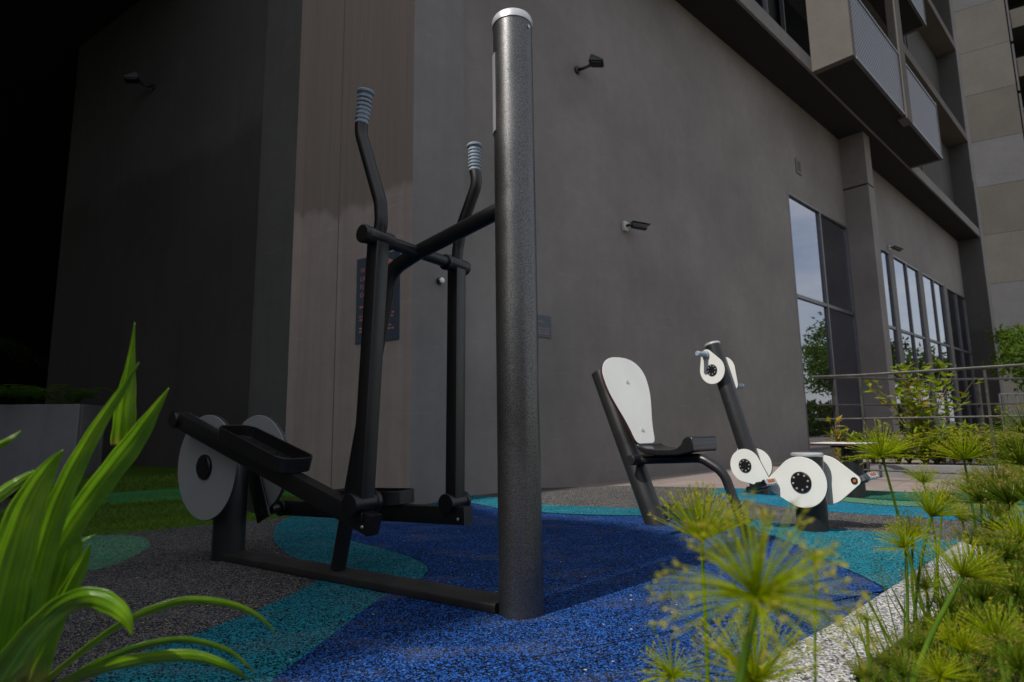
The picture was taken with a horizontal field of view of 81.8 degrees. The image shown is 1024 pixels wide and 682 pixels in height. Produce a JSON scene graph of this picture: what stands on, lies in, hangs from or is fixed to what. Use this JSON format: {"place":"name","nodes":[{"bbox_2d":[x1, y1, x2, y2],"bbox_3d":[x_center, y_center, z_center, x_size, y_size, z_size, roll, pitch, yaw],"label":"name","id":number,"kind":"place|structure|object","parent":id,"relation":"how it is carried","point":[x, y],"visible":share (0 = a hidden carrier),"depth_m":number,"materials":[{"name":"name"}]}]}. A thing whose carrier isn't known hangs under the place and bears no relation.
{"place":"outdoors","nodes":[
{"label":"outdoors","id":0,"kind":"place"},
{"bbox_2d":[0,486,1021,681],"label":"rubber surface","id":1,"kind":"object","parent":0,"point":[168,564],"visible":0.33,"depth_m":2.39,"materials":[{"name":"rubber"}]},
{"bbox_2d":[0,404,103,486],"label":"concrete planter","id":2,"kind":"object","parent":1,"relation":"on","point":[46,432],"visible":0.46,"depth_m":5.34,"materials":[{"name":"concrete"}]},
{"bbox_2d":[0,384,59,403],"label":"fern","id":3,"kind":"object","parent":2,"relation":"on","point":[15,395],"visible":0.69,"depth_m":5.40,"materials":[{"name":"plant"}]},
{"bbox_2d":[0,386,61,404],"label":"fern","id":4,"kind":"object","parent":2,"relation":"on","point":[37,393],"visible":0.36,"depth_m":5.73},
{"bbox_2d":[18,384,114,403],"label":"fern","id":5,"kind":"object","parent":2,"relation":"on","point":[78,395],"visible":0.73,"depth_m":5.60,"materials":[{"name":"plant"}]},
{"bbox_2d":[82,535,149,569],"bbox_3d":[-2.034,1.035,2.957,0.399,0.001,1.059,6,-11,-41],"label":"pale green rubber spot","id":6,"kind":"object","parent":1,"relation":"on","point":[108,550],"visible":0.61,"depth_m":2.94,"materials":[{"name":"rubber"}]},
{"bbox_2d":[0,322,276,681],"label":"strap leaf plant","id":7,"kind":"object","parent":1,"relation":"on","point":[44,560],"visible":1,"depth_m":0.82,"materials":[{"name":"plant"}]},
{"bbox_2d":[0,465,301,536],"bbox_3d":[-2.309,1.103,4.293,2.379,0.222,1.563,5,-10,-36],"label":"turf grass","id":8,"kind":"structure","parent":1,"relation":"on","point":[153,518],"depth_m":3.74,"materials":[{"name":"plant"}]},
{"bbox_2d":[91,516,427,681],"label":"teal rubber patch","id":9,"kind":"object","parent":1,"relation":"on","point":[305,620],"visible":0.66,"depth_m":1.80,"materials":[{"name":"rubber"}]},
{"bbox_2d":[168,8,543,619],"bbox_3d":[-0.708,-0.047,2.463,1.895,2.070,0.587,-6,-10,33],"label":"elliptical trainer","id":10,"kind":"object","parent":1,"relation":"on","point":[229,476],"visible":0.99,"depth_m":2.05,"materials":[{"name":"black metal"}]},
{"bbox_2d":[271,504,885,681],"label":"blue rubber patch","id":11,"kind":"object","parent":1,"relation":"on","point":[593,620],"visible":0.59,"depth_m":1.81,"materials":[{"name":"rubber"}]},
{"bbox_2d":[592,357,752,536],"bbox_3d":[0.896,0.615,3.457,1.037,1.092,0.394,-8,-11,39],"label":"exercise seat","id":12,"kind":"object","parent":11,"relation":"on","point":[622,387],"visible":0.94,"depth_m":3.52,"materials":[{"name":"metal"}]},
{"bbox_2d":[429,495,961,588],"bbox_3d":[0.586,1.097,3.669,1.271,0.001,3.382,7,-11,-43],"label":"teal rubber band","id":13,"kind":"object","parent":1,"relation":"on","point":[851,544],"visible":0.55,"depth_m":2.80,"materials":[{"name":"rubber"}]},
{"bbox_2d":[695,341,772,493],"bbox_3d":[1.947,0.675,5.077,0.566,1.396,0.467,-7,-10,38],"label":"arm crank post","id":14,"kind":"object","parent":1,"relation":"on","point":[750,464],"visible":0.97,"depth_m":5.01,"materials":[{"name":"black metal"}]},
{"bbox_2d":[746,452,877,531],"bbox_3d":[1.626,0.836,3.185,0.667,0.461,0.324,1,-8,-12],"label":"pedal crank post","id":15,"kind":"object","parent":1,"relation":"on","point":[818,482],"visible":1,"depth_m":3.15,"materials":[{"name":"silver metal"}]},
{"bbox_2d":[809,442,876,497],"bbox_3d":[2.595,1.025,4.603,0.340,0.460,0.400,6,-10,-38],"label":"fitness stool","id":16,"kind":"object","parent":1,"relation":"on","point":[859,491],"visible":0.62,"depth_m":4.50,"materials":[{"name":"metal"}]},
{"bbox_2d":[710,488,1023,521],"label":"cyan rubber band","id":17,"kind":"object","parent":1,"relation":"on","point":[772,498],"visible":0.55,"depth_m":3.98,"materials":[{"name":"rubber"}]},
{"bbox_2d":[766,537,994,681],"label":"pebble border","id":18,"kind":"object","parent":1,"relation":"on","point":[834,660],"visible":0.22,"depth_m":1.58,"materials":[{"name":"gravel"}]},
{"bbox_2d":[631,632,714,681],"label":"papyrus plant","id":19,"kind":"object","parent":18,"relation":"on","point":[672,673],"visible":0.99,"depth_m":0.85,"materials":[{"name":"plant"}]},
{"bbox_2d":[647,479,755,681],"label":"papyrus plant","id":20,"kind":"object","parent":18,"relation":"on","point":[698,508],"visible":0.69,"depth_m":1.02,"materials":[{"name":"plant"}]},
{"bbox_2d":[685,603,824,681],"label":"papyrus plant","id":21,"kind":"object","parent":18,"relation":"on","point":[757,671],"visible":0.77,"depth_m":0.71,"materials":[{"name":"plant"}]},
{"bbox_2d":[802,547,828,681],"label":"papyrus plant","id":22,"kind":"object","parent":18,"relation":"on","point":[815,641],"visible":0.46,"depth_m":0.80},
{"bbox_2d":[841,656,881,681],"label":"papyrus plant","id":23,"kind":"object","parent":18,"relation":"on","point":[861,671],"visible":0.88,"depth_m":0.95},
{"bbox_2d":[849,603,885,681],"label":"papyrus plant","id":24,"kind":"object","parent":18,"relation":"on","point":[865,620],"visible":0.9,"depth_m":0.95,"materials":[{"name":"plant"}]},
{"bbox_2d":[864,640,911,681],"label":"papyrus plant","id":25,"kind":"object","parent":18,"relation":"on","point":[886,679],"visible":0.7,"depth_m":1.00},
{"bbox_2d":[873,648,933,681],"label":"papyrus plant","id":26,"kind":"object","parent":18,"relation":"on","point":[903,673],"visible":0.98,"depth_m":0.95,"materials":[{"name":"plant"}]},
{"bbox_2d":[887,623,946,672],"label":"papyrus plant","id":27,"kind":"object","parent":18,"relation":"on","point":[916,644],"visible":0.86,"depth_m":1.10,"materials":[{"name":"plant"}]},
{"bbox_2d":[903,462,944,589],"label":"papyrus plant","id":28,"kind":"object","parent":18,"relation":"on","point":[922,479],"visible":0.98,"depth_m":2.00,"materials":[{"name":"plant"}]},
{"bbox_2d":[905,642,981,681],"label":"papyrus plant","id":29,"kind":"object","parent":18,"relation":"on","point":[941,670],"visible":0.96,"depth_m":0.95,"materials":[{"name":"plant"}]},
{"bbox_2d":[923,481,967,601],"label":"papyrus plant","id":30,"kind":"object","parent":18,"relation":"on","point":[939,536],"visible":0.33,"depth_m":1.89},
{"bbox_2d":[910,530,1020,681],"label":"papyrus plant","id":31,"kind":"object","parent":18,"relation":"on","point":[961,569],"visible":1,"depth_m":1.05,"materials":[{"name":"plant"}]},
{"bbox_2d":[940,652,1011,681],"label":"papyrus plant","id":32,"kind":"object","parent":18,"relation":"on","point":[972,678],"visible":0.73,"depth_m":0.95,"materials":[{"name":"plant"}]},
{"bbox_2d":[842,497,1023,510],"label":"pale green rubber band","id":33,"kind":"object","parent":1,"relation":"on","point":[880,502],"visible":0.52,"depth_m":4.19,"materials":[{"name":"rubber"}]},
{"bbox_2d":[865,490,1023,504],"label":"green rubber band","id":34,"kind":"object","parent":1,"relation":"on","point":[872,494],"visible":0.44,"depth_m":4.56,"materials":[{"name":"rubber"}]},
{"bbox_2d":[642,485,891,681],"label":"papyrus plant","id":35,"kind":"object","parent":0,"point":[770,594],"visible":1,"depth_m":0.44,"materials":[{"name":"plant"}]},
{"bbox_2d":[572,433,1022,492],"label":"paving","id":36,"kind":"structure","parent":0,"point":[708,477],"depth_m":5.96,"materials":[{"name":"concrete"}]},
{"bbox_2d":[821,415,848,461],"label":"shrub","id":37,"kind":"object","parent":36,"relation":"on","point":[838,450],"visible":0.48,"depth_m":5.65,"materials":[{"name":"green plant"}]},
{"bbox_2d":[828,430,874,458],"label":"ground shrub","id":38,"kind":"object","parent":36,"relation":"on","point":[852,433],"visible":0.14,"depth_m":6.57,"materials":[{"name":"green plant"}]},
{"bbox_2d":[811,363,1023,475],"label":"ramp railing","id":39,"kind":"object","parent":36,"relation":"on","point":[863,418],"visible":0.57,"depth_m":5.78,"materials":[{"name":"metal"}]},
{"bbox_2d":[818,377,1023,460],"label":"ramp railing","id":40,"kind":"object","parent":36,"relation":"on","point":[979,403],"visible":0.59,"depth_m":7.08,"materials":[{"name":"metal"}]},
{"bbox_2d":[870,464,1022,478],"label":"planter kerb","id":41,"kind":"structure","parent":36,"relation":"on","point":[946,468],"depth_m":6.14,"materials":[{"name":"concrete"}]},
{"bbox_2d":[864,462,1016,468],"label":"bed soil","id":42,"kind":"structure","parent":41,"relation":"in","point":[913,463],"depth_m":6.77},
{"bbox_2d":[844,432,897,463],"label":"ground shrub","id":43,"kind":"object","parent":42,"relation":"on","point":[873,460],"visible":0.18,"depth_m":6.53,"materials":[{"name":"green plant"}]},
{"bbox_2d":[868,435,897,463],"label":"ground shrub","id":44,"kind":"object","parent":42,"relation":"on","point":[880,445],"visible":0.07,"depth_m":6.61,"materials":[{"name":"green plant"}]},
{"bbox_2d":[872,435,915,463],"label":"ground shrub","id":45,"kind":"object","parent":42,"relation":"on","point":[899,459],"visible":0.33,"depth_m":6.59,"materials":[{"name":"green plant"}]},
{"bbox_2d":[878,426,941,464],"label":"ground shrub","id":46,"kind":"object","parent":42,"relation":"on","point":[910,458],"visible":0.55,"depth_m":6.50,"materials":[{"name":"green plant"}]},
{"bbox_2d":[865,359,983,463],"bbox_3d":[4.788,0.833,6.855,1.020,1.185,1.148,-1,-8,0],"label":"leafy shrub","id":47,"kind":"object","parent":42,"relation":"on","point":[911,402],"visible":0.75,"depth_m":6.72,"materials":[{"name":"green plant"}]},
{"bbox_2d":[901,435,950,464],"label":"ground shrub","id":48,"kind":"object","parent":42,"relation":"on","point":[921,456],"visible":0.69,"depth_m":6.37,"materials":[{"name":"green plant"}]},
{"bbox_2d":[901,432,963,464],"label":"ground shrub","id":49,"kind":"object","parent":42,"relation":"on","point":[937,461],"visible":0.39,"depth_m":6.40,"materials":[{"name":"green plant"}]},
{"bbox_2d":[911,419,964,464],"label":"ground shrub","id":50,"kind":"object","parent":42,"relation":"on","point":[939,431],"visible":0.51,"depth_m":6.40,"materials":[{"name":"green plant"}]},
{"bbox_2d":[931,427,987,464],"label":"ground shrub","id":51,"kind":"object","parent":42,"relation":"on","point":[955,461],"visible":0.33,"depth_m":6.29,"materials":[{"name":"green plant"}]},
{"bbox_2d":[947,424,987,464],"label":"ground shrub","id":52,"kind":"object","parent":42,"relation":"on","point":[970,460],"visible":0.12,"depth_m":6.45,"materials":[{"name":"green plant"}]},
{"bbox_2d":[950,421,1012,464],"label":"ground shrub","id":53,"kind":"object","parent":42,"relation":"on","point":[967,435],"visible":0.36,"depth_m":6.24,"materials":[{"name":"green plant"}]},
{"bbox_2d":[958,417,1021,465],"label":"ground shrub","id":54,"kind":"object","parent":42,"relation":"on","point":[964,423],"visible":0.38,"depth_m":6.18,"materials":[{"name":"green plant"}]},
{"bbox_2d":[929,435,1018,462],"bbox_3d":[6.965,1.478,8.024,2.400,0.410,0.500,-1,-8,0],"label":"stone ledge","id":55,"kind":"object","parent":36,"relation":"on","point":[960,461],"depth_m":7.78,"materials":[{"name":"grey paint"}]},
{"bbox_2d":[998,393,1023,427],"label":"picket railing","id":56,"kind":"object","parent":36,"relation":"on","point":[1008,394],"visible":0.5,"depth_m":8.99,"materials":[{"name":"metal"}]},
{"bbox_2d":[854,550,1021,681],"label":"planting bed soil","id":57,"kind":"structure","parent":0,"point":[984,666],"depth_m":1.38,"materials":[{"name":"soil"}]},
{"bbox_2d":[840,416,933,648],"bbox_3d":[0.928,0.477,1.419,0.225,0.593,0.193,-1,-8,0],"label":"papyrus plant","id":58,"kind":"object","parent":57,"relation":"on","point":[882,452],"visible":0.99,"depth_m":1.45,"materials":[{"name":"plant"}]},
{"bbox_2d":[873,515,942,671],"bbox_3d":[0.834,0.556,1.230,0.133,0.385,0.135,-1,-8,0],"label":"papyrus plant","id":59,"kind":"object","parent":57,"relation":"on","point":[904,543],"visible":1,"depth_m":1.25,"materials":[{"name":"plant"}]},
{"bbox_2d":[881,509,939,633],"bbox_3d":[1.010,0.603,1.485,0.126,0.360,0.127,-1,-8,0],"label":"papyrus plant","id":60,"kind":"object","parent":57,"relation":"on","point":[912,526],"visible":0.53,"depth_m":1.50,"materials":[{"name":"plant"}]},
{"bbox_2d":[828,487,1023,681],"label":"shrub","id":61,"kind":"object","parent":57,"relation":"on","point":[950,617],"visible":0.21,"depth_m":1.35,"materials":[{"name":"green plant"}]},
{"bbox_2d":[909,608,943,681],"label":"papyrus plant","id":62,"kind":"object","parent":57,"relation":"on","point":[924,623],"visible":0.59,"depth_m":1.25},
{"bbox_2d":[899,561,959,661],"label":"papyrus plant","id":63,"kind":"object","parent":57,"relation":"on","point":[923,584],"visible":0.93,"depth_m":1.30,"materials":[{"name":"plant"}]},
{"bbox_2d":[902,481,972,658],"bbox_3d":[0.934,0.528,1.272,0.130,0.449,0.129,-1,-8,0],"label":"papyrus plant","id":64,"kind":"object","parent":57,"relation":"on","point":[930,509],"visible":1,"depth_m":1.30,"materials":[{"name":"plant"}]},
{"bbox_2d":[923,587,970,679],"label":"papyrus plant","id":65,"kind":"object","parent":57,"relation":"on","point":[951,608],"visible":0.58,"depth_m":1.29,"materials":[{"name":"plant"}]},
{"bbox_2d":[921,606,989,678],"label":"papyrus plant","id":66,"kind":"object","parent":57,"relation":"on","point":[952,633],"visible":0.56,"depth_m":1.10,"materials":[{"name":"plant"}]},
{"bbox_2d":[928,429,997,605],"bbox_3d":[1.221,0.511,1.572,0.155,0.560,0.154,-1,-8,0],"label":"papyrus plant","id":67,"kind":"object","parent":57,"relation":"on","point":[964,455],"visible":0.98,"depth_m":1.60,"materials":[{"name":"plant"}]},
{"bbox_2d":[939,464,986,562],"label":"papyrus plant","id":68,"kind":"object","parent":57,"relation":"on","point":[961,482],"visible":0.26,"depth_m":1.91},
{"bbox_2d":[934,619,996,674],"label":"papyrus plant","id":69,"kind":"object","parent":57,"relation":"on","point":[963,647],"visible":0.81,"depth_m":1.05,"materials":[{"name":"plant"}]},
{"bbox_2d":[948,500,984,582],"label":"papyrus plant","id":70,"kind":"object","parent":57,"relation":"on","point":[959,516],"visible":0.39,"depth_m":1.89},
{"bbox_2d":[947,519,1004,633],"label":"papyrus plant","id":71,"kind":"object","parent":57,"relation":"on","point":[963,538],"visible":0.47,"depth_m":1.60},
{"bbox_2d":[947,571,1014,674],"bbox_3d":[0.919,0.586,1.139,0.117,0.298,0.117,-1,-8,0],"label":"papyrus plant","id":72,"kind":"object","parent":57,"relation":"on","point":[981,595],"visible":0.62,"depth_m":1.15,"materials":[{"name":"plant"}]},
{"bbox_2d":[940,465,1023,642],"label":"papyrus plant","id":73,"kind":"object","parent":57,"relation":"on","point":[975,497],"visible":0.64,"depth_m":1.50,"materials":[{"name":"plant"}]},
{"bbox_2d":[960,525,1016,643],"bbox_3d":[1.211,0.616,1.482,0.123,0.327,0.122,-1,-8,0],"label":"papyrus plant","id":74,"kind":"object","parent":57,"relation":"on","point":[991,537],"visible":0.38,"depth_m":1.50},
{"bbox_2d":[954,454,1023,581],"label":"papyrus plant","id":75,"kind":"object","parent":57,"relation":"on","point":[991,470],"visible":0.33,"depth_m":1.70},
{"bbox_2d":[955,596,1023,681],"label":"papyrus plant","id":76,"kind":"object","parent":57,"relation":"on","point":[995,626],"visible":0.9,"depth_m":0.95,"materials":[{"name":"plant"}]},
{"bbox_2d":[958,498,1023,631],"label":"papyrus plant","id":77,"kind":"object","parent":57,"relation":"on","point":[990,518],"visible":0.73,"depth_m":1.40,"materials":[{"name":"plant"}]},
{"bbox_2d":[964,617,1023,681],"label":"papyrus plant","id":78,"kind":"object","parent":57,"relation":"on","point":[1016,663],"visible":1,"depth_m":0.86,"materials":[{"name":"plant"}]},
{"bbox_2d":[964,462,1023,648],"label":"papyrus plant","id":79,"kind":"object","parent":57,"relation":"on","point":[1005,496],"visible":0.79,"depth_m":1.41,"materials":[{"name":"plant"}]},
{"bbox_2d":[967,492,1023,569],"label":"papyrus plant","id":80,"kind":"object","parent":57,"relation":"on","point":[977,506],"visible":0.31,"depth_m":1.75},
{"bbox_2d":[967,553,1023,681],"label":"papyrus plant","id":81,"kind":"object","parent":57,"relation":"on","point":[1018,594],"visible":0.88,"depth_m":1.05,"materials":[{"name":"plant"}]},
{"bbox_2d":[974,525,1023,681],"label":"papyrus plant","id":82,"kind":"object","parent":57,"relation":"on","point":[1008,554],"visible":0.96,"depth_m":1.15,"materials":[{"name":"plant"}]},
{"bbox_2d":[974,426,1023,477],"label":"papyrus plant","id":83,"kind":"object","parent":57,"relation":"on","point":[1019,460],"visible":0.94,"depth_m":1.60,"materials":[{"name":"plant"}]},
{"bbox_2d":[976,501,1023,680],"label":"papyrus plant","id":84,"kind":"object","parent":57,"relation":"on","point":[1019,529],"visible":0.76,"depth_m":1.20,"materials":[{"name":"plant"}]},
{"bbox_2d":[981,397,1023,434],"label":"papyrus plant","id":85,"kind":"object","parent":57,"relation":"on","point":[1020,425],"visible":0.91,"depth_m":1.91,"materials":[{"name":"plant"}]},
{"bbox_2d":[983,424,1023,524],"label":"papyrus plant","id":86,"kind":"object","parent":57,"relation":"on","point":[1007,441],"visible":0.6,"depth_m":2.21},
{"bbox_2d":[986,544,1023,607],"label":"papyrus plant","id":87,"kind":"object","parent":57,"relation":"on","point":[1018,573],"visible":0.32,"depth_m":1.30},
{"bbox_2d":[994,465,1023,501],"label":"papyrus plant","id":88,"kind":"object","parent":57,"relation":"on","point":[1020,487],"visible":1,"depth_m":1.22,"materials":[{"name":"plant"}]},
{"bbox_2d":[996,450,1023,478],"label":"papyrus plant","id":89,"kind":"object","parent":57,"relation":"on","point":[1014,464],"visible":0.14,"depth_m":1.82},
{"bbox_2d":[952,0,1023,428],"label":"apartment tower","id":90,"kind":"structure","parent":0,"point":[990,35],"depth_m":35.93,"materials":[{"name":"paint"}]},
{"label":"ground","id":91,"kind":"structure","parent":0,"visible":0},
{"bbox_2d":[0,0,1007,503],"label":"apartment building","id":92,"kind":"structure","parent":91,"relation":"on","point":[778,176],"depth_m":7.14,"materials":[{"name":"grey paint"}]},
{"bbox_2d":[123,72,155,90],"bbox_3d":[-4.471,-3.123,7.109,0.327,0.159,0.133,3,-9,-24],"label":"floodlight","id":93,"kind":"object","parent":92,"relation":"attached to","point":[132,78],"visible":1,"depth_m":7.07,"materials":[{"name":"black metal"}]},
{"bbox_2d":[355,251,399,343],"bbox_3d":[-1.101,-0.353,4.829,0.490,0.725,0.009,-6,-10,32],"label":"warning sign","id":94,"kind":"object","parent":92,"relation":"attached to","point":[393,330],"visible":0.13,"depth_m":4.88,"materials":[{"name":"metal"}]},
{"bbox_2d":[436,277,444,284],"bbox_3d":[-0.578,-0.491,4.814,0.060,0.060,0.054,7,-11,-42],"label":"wall knob","id":95,"kind":"object","parent":92,"relation":"attached to","point":[439,281],"depth_m":4.81,"materials":[{"name":"silver plastic"}]},
{"bbox_2d":[538,315,551,337],"bbox_3d":[0.263,-0.148,5.734,0.340,0.220,0.007,7,-11,-42],"label":"notice plate","id":96,"kind":"object","parent":92,"relation":"attached to","point":[544,326],"visible":0.58,"depth_m":5.78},
{"bbox_2d":[574,54,603,73],"bbox_3d":[0.854,-3.072,6.566,0.327,0.159,0.133,-3,-8,14],"label":"floodlight","id":97,"kind":"object","parent":92,"relation":"attached to","point":[596,61],"visible":1,"depth_m":6.54,"materials":[{"name":"black metal"}]},
{"bbox_2d":[622,220,649,231],"bbox_3d":[1.440,-1.339,6.852,0.329,0.111,0.126,-1,-8,0],"label":"security camera","id":98,"kind":"object","parent":92,"relation":"attached to","point":[638,225],"visible":1,"depth_m":6.83,"materials":[{"name":"black plastic"}]},
{"bbox_2d":[755,0,768,13],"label":"window","id":99,"kind":"structure","parent":92,"relation":"in","point":[763,3],"depth_m":10.57,"materials":[{"name":"glass"}]},
{"bbox_2d":[779,0,810,56],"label":"window","id":100,"kind":"structure","parent":92,"relation":"in","point":[793,13],"depth_m":11.62,"materials":[{"name":"glass"}]},
{"bbox_2d":[787,191,867,450],"bbox_3d":[5.900,-0.280,11.031,2.900,4.470,0.070,7,-11,-42],"label":"window","id":101,"kind":"structure","parent":92,"relation":"in","point":[820,245],"depth_m":10.97,"materials":[{"name":"glass"}]},
{"bbox_2d":[880,247,908,441],"bbox_3d":[8.547,0.034,13.414,1.250,4.450,0.070,7,-11,-42],"label":"window","id":102,"kind":"structure","parent":92,"relation":"in","point":[889,295],"depth_m":13.76,"materials":[{"name":"glass"}]},
{"bbox_2d":[888,245,902,251],"bbox_3d":[9.171,-2.215,14.140,0.327,0.168,0.115,-3,-8,13],"label":"security camera","id":103,"kind":"object","parent":92,"relation":"attached to","point":[897,248],"visible":1,"depth_m":14.11,"materials":[{"name":"black plastic"}]},
{"bbox_2d":[893,255,935,429],"bbox_3d":[10.058,0.209,14.788,2.250,4.450,0.070,7,-11,-42],"label":"window","id":104,"kind":"structure","parent":92,"relation":"in","point":[915,350],"depth_m":14.95,"materials":[{"name":"glass"}]},
{"bbox_2d":[922,272,960,434],"bbox_3d":[12.012,0.435,16.564,2.350,4.450,0.070,7,-11,-42],"label":"window","id":105,"kind":"structure","parent":92,"relation":"in","point":[939,335],"depth_m":16.70,"materials":[{"name":"glass"}]},
{"bbox_2d":[947,287,980,434],"bbox_3d":[14.069,0.674,18.434,2.530,4.450,0.070,7,-11,-42],"label":"window","id":106,"kind":"structure","parent":92,"relation":"in","point":[957,303],"depth_m":18.53,"materials":[{"name":"glass"}]},
{"bbox_2d":[981,323,1023,392],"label":"tree","id":107,"kind":"object","parent":91,"relation":"on","point":[1015,341],"visible":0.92,"depth_m":15.52,"materials":[{"name":"green plant"}]},
{"bbox_2d":[996,324,1023,380],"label":"tree","id":108,"kind":"object","parent":91,"relation":"on","point":[1016,327],"visible":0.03,"depth_m":22.68,"materials":[{"name":"green plant"}]}
]}

